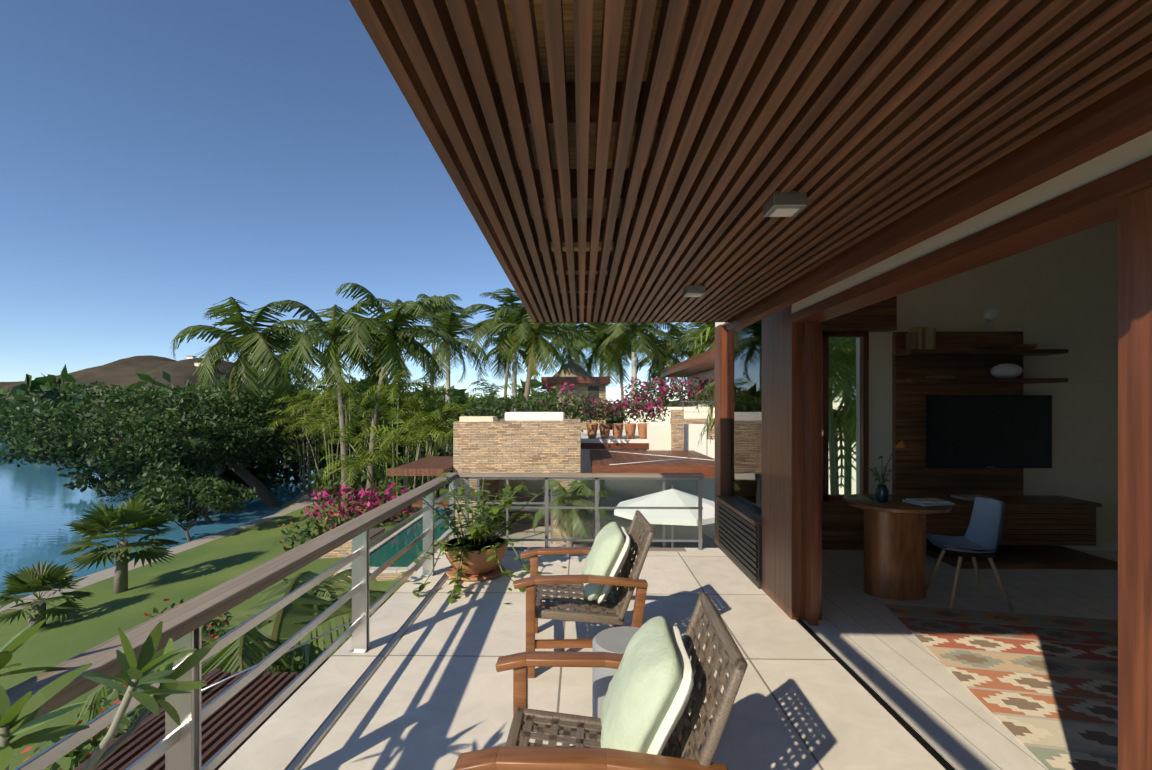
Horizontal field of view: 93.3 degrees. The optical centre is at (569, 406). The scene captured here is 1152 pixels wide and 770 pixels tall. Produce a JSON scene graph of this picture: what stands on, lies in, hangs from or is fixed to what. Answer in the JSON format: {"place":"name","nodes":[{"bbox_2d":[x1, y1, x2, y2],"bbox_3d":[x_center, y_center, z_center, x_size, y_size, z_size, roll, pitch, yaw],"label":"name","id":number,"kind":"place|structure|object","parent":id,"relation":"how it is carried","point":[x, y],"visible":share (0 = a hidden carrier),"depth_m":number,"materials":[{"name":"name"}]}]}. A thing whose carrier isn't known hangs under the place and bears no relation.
{"place":"outdoors","nodes":[
{"label":"outdoors","id":0,"kind":"place"},
{"bbox_2d":[0,422,335,595],"bbox_3d":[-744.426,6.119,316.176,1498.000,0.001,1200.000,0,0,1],"label":"lagoon water","id":1,"kind":"structure","parent":0,"point":[41,506],"depth_m":30.84,"materials":[{"name":"blue liquid"}]},
{"bbox_2d":[0,455,352,611],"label":"shore path","id":2,"kind":"structure","parent":0,"point":[93,578],"depth_m":22.57,"materials":[{"name":"concrete"}]},
{"bbox_2d":[0,408,621,769],"bbox_3d":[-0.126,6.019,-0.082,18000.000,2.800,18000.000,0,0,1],"label":"ground sheet","id":3,"kind":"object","parent":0,"point":[193,572],"visible":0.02,"depth_m":14.88,"materials":[{"name":"green plant"}]},
{"bbox_2d":[0,495,183,628],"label":"small palm trees","id":4,"kind":"object","parent":3,"relation":"on","point":[137,514],"visible":1,"depth_m":15.41,"materials":[{"name":"green plant"}]},
{"bbox_2d":[0,617,216,769],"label":"frangipani","id":5,"kind":"object","parent":3,"relation":"on","point":[18,716],"visible":0.98,"depth_m":1.49,"materials":[{"name":"green plant"}]},
{"bbox_2d":[0,373,368,541],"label":"lagoon trees","id":6,"kind":"object","parent":3,"relation":"on","point":[164,443],"visible":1,"depth_m":29.37,"materials":[{"name":"green plant"}]},
{"bbox_2d":[21,482,418,769],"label":"flower shrubs","id":7,"kind":"object","parent":3,"relation":"on","point":[81,754],"visible":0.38,"depth_m":18.07,"materials":[{"name":"green plant"}]},
{"bbox_2d":[77,569,393,721],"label":"shrubs","id":8,"kind":"object","parent":3,"relation":"on","point":[258,643],"visible":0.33,"depth_m":5.78,"materials":[{"name":"green plant"}]},
{"bbox_2d":[0,364,554,433],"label":"shore trees","id":9,"kind":"object","parent":3,"relation":"on","point":[38,388],"visible":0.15,"depth_m":108.86,"materials":[{"name":"green plant"}]},
{"bbox_2d":[319,498,448,581],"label":"swimming pool","id":10,"kind":"structure","parent":3,"relation":"on","point":[385,550],"depth_m":17.28,"materials":[{"name":"liquid"}]},
{"bbox_2d":[262,370,555,502],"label":"areca clusters","id":11,"kind":"object","parent":3,"relation":"on","point":[435,421],"visible":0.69,"depth_m":30.61,"materials":[{"name":"green plant"}]},
{"bbox_2d":[169,282,714,506],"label":"palm trees","id":12,"kind":"object","parent":3,"relation":"on","point":[614,343],"visible":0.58,"depth_m":33.84,"materials":[{"name":"green plant"}]},
{"bbox_2d":[198,391,686,503],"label":"shrubs","id":13,"kind":"object","parent":3,"relation":"on","point":[360,481],"visible":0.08,"depth_m":42.33,"materials":[{"name":"green plant"}]},
{"bbox_2d":[489,511,718,547],"bbox_3d":[4.462,4.219,20.023,15.700,0.400,27.600,0,0,1],"label":"villa court","id":14,"kind":"object","parent":3,"relation":"on","point":[516,529],"depth_m":17.09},
{"bbox_2d":[453,412,580,543],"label":"stone wall","id":15,"kind":"structure","parent":14,"relation":"on","point":[530,442],"depth_m":15.97,"materials":[{"name":"beige stone"}]},
{"bbox_2d":[387,450,714,547],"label":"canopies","id":16,"kind":"object","parent":14,"relation":"on","point":[647,461],"visible":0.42,"depth_m":15.78,"materials":[{"name":"brown wood"}]},
{"bbox_2d":[531,480,611,546],"bbox_3d":[0.045,2.980,14.945,2.152,2.078,2.156,0,0,37],"label":"court palm","id":17,"kind":"object","parent":14,"relation":"on","point":[562,502],"depth_m":14.67,"materials":[{"name":"green plant"}]},
{"bbox_2d":[540,359,714,429],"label":"house","id":18,"kind":"structure","parent":14,"relation":"on","point":[581,379],"depth_m":34.86,"materials":[{"name":"stone"}]},
{"bbox_2d":[600,478,718,547],"bbox_3d":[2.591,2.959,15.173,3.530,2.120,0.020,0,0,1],"label":"shrubs","id":19,"kind":"object","parent":14,"relation":"on","point":[668,483],"depth_m":15.18,"materials":[{"name":"green plant"}]},
{"bbox_2d":[614,485,714,547],"bbox_3d":[2.436,2.939,12.866,2.631,2.160,2.631,0,0,-33],"label":"umbrella","id":20,"kind":"object","parent":14,"relation":"on","point":[708,512],"depth_m":12.16,"materials":[{"name":"white fabric"}]},
{"bbox_2d":[581,401,855,510],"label":"walls","id":21,"kind":"structure","parent":14,"relation":"on","point":[679,432],"depth_m":20.81,"materials":[{"name":"beige paint"}]},
{"bbox_2d":[461,376,714,431],"bbox_3d":[4.188,0.019,26.272,23.183,3.544,8.325,0,0,-35],"label":"flowering bush","id":22,"kind":"object","parent":21,"relation":"on","point":[586,404],"visible":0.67,"depth_m":21.25,"materials":[{"name":"green plant"}]},
{"bbox_2d":[661,349,855,413],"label":"house","id":23,"kind":"structure","parent":14,"relation":"on","point":[701,366],"depth_m":30.81,"materials":[{"name":"beige paint"}]},
{"bbox_2d":[692,325,856,493],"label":"garden window","id":24,"kind":"structure","parent":14,"relation":"on","point":[851,355],"depth_m":8.26,"materials":[{"name":"green plant"}]},
{"bbox_2d":[0,355,687,406],"bbox_3d":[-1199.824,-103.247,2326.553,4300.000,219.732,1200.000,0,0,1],"label":"hills","id":25,"kind":"structure","parent":0,"point":[122,372],"depth_m":2006.14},
{"bbox_2d":[187,356,201,366],"bbox_3d":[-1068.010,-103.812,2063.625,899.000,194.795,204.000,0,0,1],"label":"hill houses","id":26,"kind":"structure","parent":25,"relation":"on","point":[193,357],"depth_m":2152.86,"materials":[{"name":"beige paint"}]},
{"bbox_2d":[0,0,854,403],"label":"sky","id":27,"kind":"structure","parent":0,"point":[163,162],"materials":[{"name":"blue"}]},
{"bbox_2d":[218,548,945,769],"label":"terrace floor","id":28,"kind":"structure","parent":0,"point":[422,683],"depth_m":3.12,"materials":[{"name":"beige tile"}]},
{"bbox_2d":[73,608,378,769],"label":"sunshade","id":29,"kind":"object","parent":28,"relation":"attached to","point":[224,724],"visible":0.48,"depth_m":3.25,"materials":[{"name":"brown wood"}]},
{"bbox_2d":[5,473,702,769],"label":"railing","id":30,"kind":"object","parent":28,"relation":"on","point":[177,745],"depth_m":2.52,"materials":[{"name":"grey metal"}]},
{"bbox_2d":[444,535,507,580],"bbox_3d":[-0.910,1.472,5.287,0.626,0.295,0.626,0,0,1],"label":"plant pot","id":31,"kind":"object","parent":28,"relation":"on","point":[480,568],"visible":0.75,"depth_m":5.09,"materials":[{"name":"ceramic"}]},
{"bbox_2d":[391,472,558,602],"bbox_3d":[-0.834,1.139,5.220,1.272,0.979,1.585,0,0,26],"label":"potted plant","id":32,"kind":"object","parent":31,"relation":"in","point":[480,533],"visible":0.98,"depth_m":5.07,"materials":[{"name":"green plant"}]},
{"bbox_2d":[514,510,654,677],"bbox_3d":[0.086,1.183,3.596,0.858,0.879,0.720,0,0,-2],"label":"wicker chair","id":33,"kind":"object","parent":28,"relation":"on","point":[610,553],"visible":0.96,"depth_m":3.38,"materials":[{"name":"brown wood"}]},
{"bbox_2d":[506,547,685,550],"bbox_3d":[0.095,1.616,6.175,2.430,0.006,0.140,0,0,1],"label":"terrace strip","id":34,"kind":"object","parent":28,"relation":"on","point":[650,549],"visible":0.36,"depth_m":6.18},
{"bbox_2d":[453,592,747,769],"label":"wicker chair","id":35,"kind":"object","parent":28,"relation":"on","point":[645,718],"visible":1,"depth_m":1.76,"materials":[{"name":"brown wood"}]},
{"bbox_2d":[592,626,639,717],"bbox_3d":[0.295,1.394,2.730,0.359,0.450,0.359,0,0,1],"label":"side table","id":36,"kind":"object","parent":28,"relation":"on","point":[614,640],"visible":0.17,"depth_m":2.67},
{"bbox_2d":[715,130,1151,619],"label":"house walls","id":37,"kind":"structure","parent":28,"relation":"on","point":[1038,264],"depth_m":6.13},
{"bbox_2d":[349,0,1151,330],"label":"slatted ceiling","id":38,"kind":"structure","parent":37,"relation":"attached to","point":[877,130],"depth_m":1.49,"materials":[{"name":"brown wood"}]},
{"bbox_2d":[453,0,691,274],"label":"ceiling","id":39,"kind":"structure","parent":38,"relation":"on","point":[568,14],"depth_m":1.48,"materials":[{"name":"brown wood"}]},
{"bbox_2d":[683,191,806,296],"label":"pergola lights","id":40,"kind":"object","parent":38,"relation":"attached to","point":[790,204],"visible":0.81,"depth_m":1.97},
{"bbox_2d":[983,307,998,327],"bbox_3d":[4.709,-0.998,6.089,0.150,0.235,0.149,0,0,1],"label":"wall sconce","id":41,"kind":"object","parent":37,"relation":"attached to","point":[990,313],"depth_m":6.05,"materials":[{"name":"white ceramic"}]},
{"bbox_2d":[795,550,1117,769],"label":"room floor","id":42,"kind":"structure","parent":0,"point":[906,678],"depth_m":3.85,"materials":[{"name":"beige stone"}]},
{"bbox_2d":[842,494,951,599],"bbox_3d":[2.819,1.218,4.715,0.810,0.802,0.810,0,0,1],"label":"desk","id":43,"kind":"object","parent":42,"relation":"on","point":[894,547],"visible":0.81,"depth_m":4.57,"materials":[{"name":"brown wood"}]},
{"bbox_2d":[866,440,954,505],"bbox_3d":[2.854,0.549,4.664,0.688,0.535,0.416,0,0,1],"label":"vase with plant","id":44,"kind":"object","parent":43,"relation":"on","point":[882,492],"visible":1,"depth_m":4.62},
{"bbox_2d":[725,186,1151,769],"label":"joinery","id":45,"kind":"object","parent":42,"relation":"on","point":[842,526],"visible":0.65,"depth_m":1.62,"materials":[{"name":"red wood"}]},
{"bbox_2d":[727,319,861,515],"bbox_3d":[2.456,0.324,1.544,1.548,2.390,9.363,0,0,1],"label":"window glass","id":46,"kind":"object","parent":45,"relation":"in","point":[744,413],"visible":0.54,"depth_m":5.64,"materials":[{"name":"clear glass"}]},
{"bbox_2d":[926,497,1012,611],"bbox_3d":[3.314,1.201,4.542,0.514,0.843,0.497,0,0,1],"label":"desk chair","id":47,"kind":"object","parent":42,"relation":"on","point":[982,537],"visible":1,"depth_m":4.56,"materials":[{"name":"blue fabric"}]},
{"bbox_2d":[885,604,1117,769],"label":"rug","id":48,"kind":"object","parent":42,"relation":"on","point":[1043,689],"visible":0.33,"depth_m":3.31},
{"bbox_2d":[892,331,1117,569],"bbox_3d":[4.568,0.389,5.792,1.810,2.460,0.749,0,0,1],"label":"wall unit","id":49,"kind":"object","parent":42,"relation":"on","point":[1037,531],"visible":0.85,"depth_m":6.09,"materials":[{"name":"brown wood"}]},
{"bbox_2d":[906,326,1037,499],"bbox_3d":[4.426,0.063,5.939,1.360,1.861,0.338,0,0,1],"label":"shelf decor","id":50,"kind":"object","parent":49,"relation":"attached to","point":[919,337],"visible":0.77,"depth_m":5.88,"materials":[{"name":"white ceramic"}]},
{"bbox_2d":[926,395,1051,467],"bbox_3d":[4.648,0.277,6.049,1.340,0.805,0.093,0,0,1],"label":"television","id":51,"kind":"object","parent":49,"relation":"attached to","point":[988,431],"visible":1,"depth_m":6.01,"materials":[{"name":"black plastic"}]}
]}

